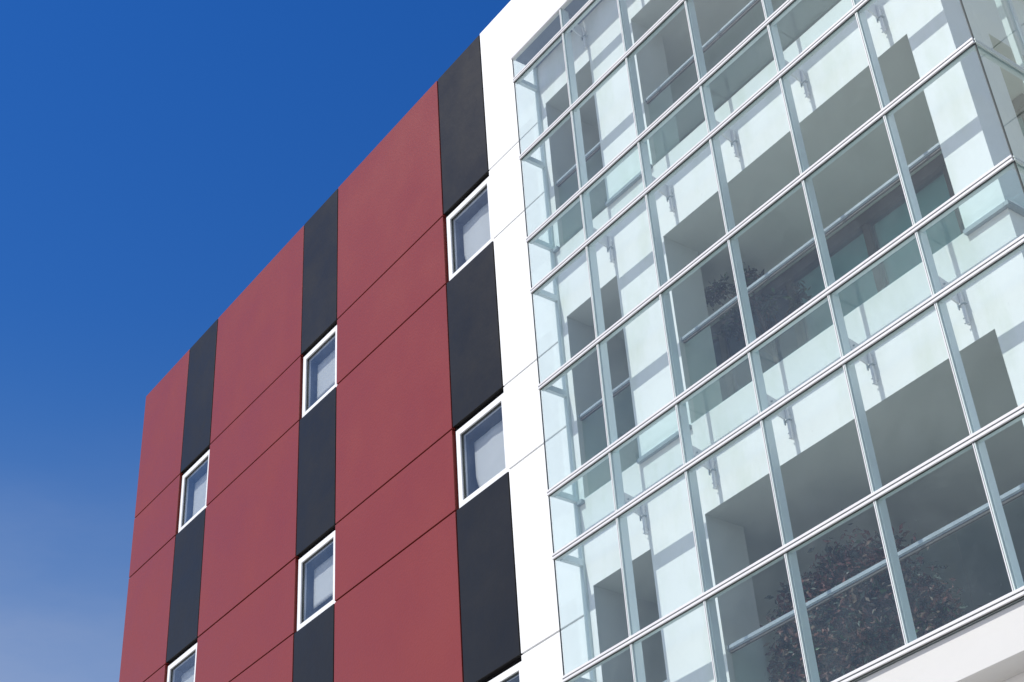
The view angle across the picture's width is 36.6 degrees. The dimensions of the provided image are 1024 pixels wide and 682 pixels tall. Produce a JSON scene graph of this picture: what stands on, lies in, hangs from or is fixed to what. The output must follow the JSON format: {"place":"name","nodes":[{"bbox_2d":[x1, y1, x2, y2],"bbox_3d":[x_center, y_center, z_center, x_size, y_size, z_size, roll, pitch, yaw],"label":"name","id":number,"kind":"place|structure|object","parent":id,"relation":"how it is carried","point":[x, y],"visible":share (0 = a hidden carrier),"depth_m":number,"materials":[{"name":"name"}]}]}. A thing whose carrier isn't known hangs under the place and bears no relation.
{"place":"outdoors","nodes":[
{"label":"outdoors","id":0,"kind":"place"},
{"bbox_2d":[0,0,510,681],"label":"sky","id":1,"kind":"structure","parent":0,"point":[157,156],"materials":[{"name":"blue"}]},
{"bbox_3d":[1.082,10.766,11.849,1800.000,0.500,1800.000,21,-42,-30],"label":"ground","id":2,"kind":"structure","parent":0,"visible":0},
{"bbox_2d":[119,0,1023,681],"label":"office building","id":3,"kind":"structure","parent":2,"relation":"on","point":[343,466],"depth_m":20.07,"materials":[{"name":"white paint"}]},
{"bbox_2d":[167,643,196,681],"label":"window","id":4,"kind":"structure","parent":3,"relation":"in","point":[183,669],"depth_m":26.81,"materials":[{"name":"clear glass"}]},
{"bbox_2d":[178,449,209,532],"bbox_3d":[-5.626,2.866,28.729,0.598,1.370,1.278,21,-42,-30],"label":"window","id":5,"kind":"structure","parent":3,"relation":"in","point":[195,481],"depth_m":28.91,"materials":[{"name":"clear glass"}]},
{"bbox_2d":[297,531,335,630],"bbox_3d":[-2.720,3.723,23.591,0.598,1.344,1.263,21,-42,-30],"label":"window","id":6,"kind":"structure","parent":3,"relation":"in","point":[316,569],"depth_m":23.75,"materials":[{"name":"white glass"}]},
{"bbox_2d":[302,325,336,417],"bbox_3d":[-2.946,0.596,25.835,0.598,1.370,1.263,21,-42,-30],"label":"window","id":7,"kind":"structure","parent":3,"relation":"in","point":[320,364],"depth_m":26.00,"materials":[{"name":"clear glass"}]},
{"bbox_2d":[446,177,493,280],"bbox_3d":[-0.386,-1.573,23.071,0.598,1.370,1.271,21,-42,-30],"label":"window","id":8,"kind":"structure","parent":3,"relation":"in","point":[469,227],"depth_m":23.21,"materials":[{"name":"white glass"}]},
{"bbox_2d":[456,393,509,507],"bbox_3d":[-0.160,1.555,20.826,0.598,1.344,1.271,21,-42,-30],"label":"window","id":9,"kind":"structure","parent":3,"relation":"in","point":[481,443],"depth_m":20.94,"materials":[{"name":"white glass"}]},
{"bbox_2d":[488,661,522,681],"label":"window","id":10,"kind":"structure","parent":3,"relation":"in","point":[513,674],"depth_m":18.58,"materials":[{"name":"white glass"}]},
{"bbox_2d":[555,142,600,186],"bbox_3d":[0.955,-1.956,20.641,0.081,1.193,1.016,21,-42,-30],"label":"railing","id":11,"kind":"object","parent":3,"relation":"on","point":[573,169],"visible":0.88,"depth_m":21.01,"materials":[{"name":"grey metal"}]},
{"bbox_2d":[578,378,629,420],"bbox_3d":[1.179,1.143,18.417,0.081,1.193,1.016,21,-42,-30],"label":"railing","id":12,"kind":"object","parent":3,"relation":"on","point":[598,404],"visible":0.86,"depth_m":18.79,"materials":[{"name":"grey metal"}]},
{"bbox_2d":[644,0,760,103],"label":"railing","id":13,"kind":"object","parent":3,"relation":"on","point":[710,42],"visible":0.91,"depth_m":19.31,"materials":[{"name":"grey metal"}]},
{"bbox_2d":[704,262,811,364],"bbox_3d":[2.957,0.063,18.272,1.427,2.592,0.985,-14,-37,13],"label":"potted tree","id":14,"kind":"object","parent":3,"relation":"on","point":[762,308],"visible":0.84,"depth_m":18.47,"materials":[{"name":"green plant"}]},
{"bbox_2d":[511,0,1023,681],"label":"glass bay","id":15,"kind":"object","parent":3,"relation":"attached to","point":[535,50],"visible":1,"depth_m":16.31,"materials":[{"name":"white metal"}]},
{"bbox_2d":[680,142,940,342],"bbox_3d":[3.159,-0.534,16.278,0.081,1.193,3.919,21,-42,-30],"label":"railing","id":16,"kind":"object","parent":3,"relation":"on","point":[926,156],"visible":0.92,"depth_m":16.50,"materials":[{"name":"grey metal"}]},
{"bbox_2d":[710,93,1023,396],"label":"inner window","id":17,"kind":"structure","parent":3,"relation":"in","point":[856,241],"depth_m":18.37,"materials":[{"name":"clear glass"}]},
{"bbox_2d":[760,509,983,681],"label":"potted tree","id":18,"kind":"object","parent":3,"relation":"on","point":[856,627],"visible":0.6,"depth_m":15.12,"materials":[{"name":"green plant"}]},
{"bbox_2d":[727,483,1023,652],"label":"railing","id":19,"kind":"object","parent":3,"relation":"on","point":[912,549],"visible":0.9,"depth_m":14.31,"materials":[{"name":"grey metal"}]},
{"bbox_2d":[857,600,1023,681],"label":"canopy","id":20,"kind":"object","parent":3,"relation":"attached to","point":[990,649],"depth_m":12.62,"materials":[{"name":"beige paint"}]}
]}

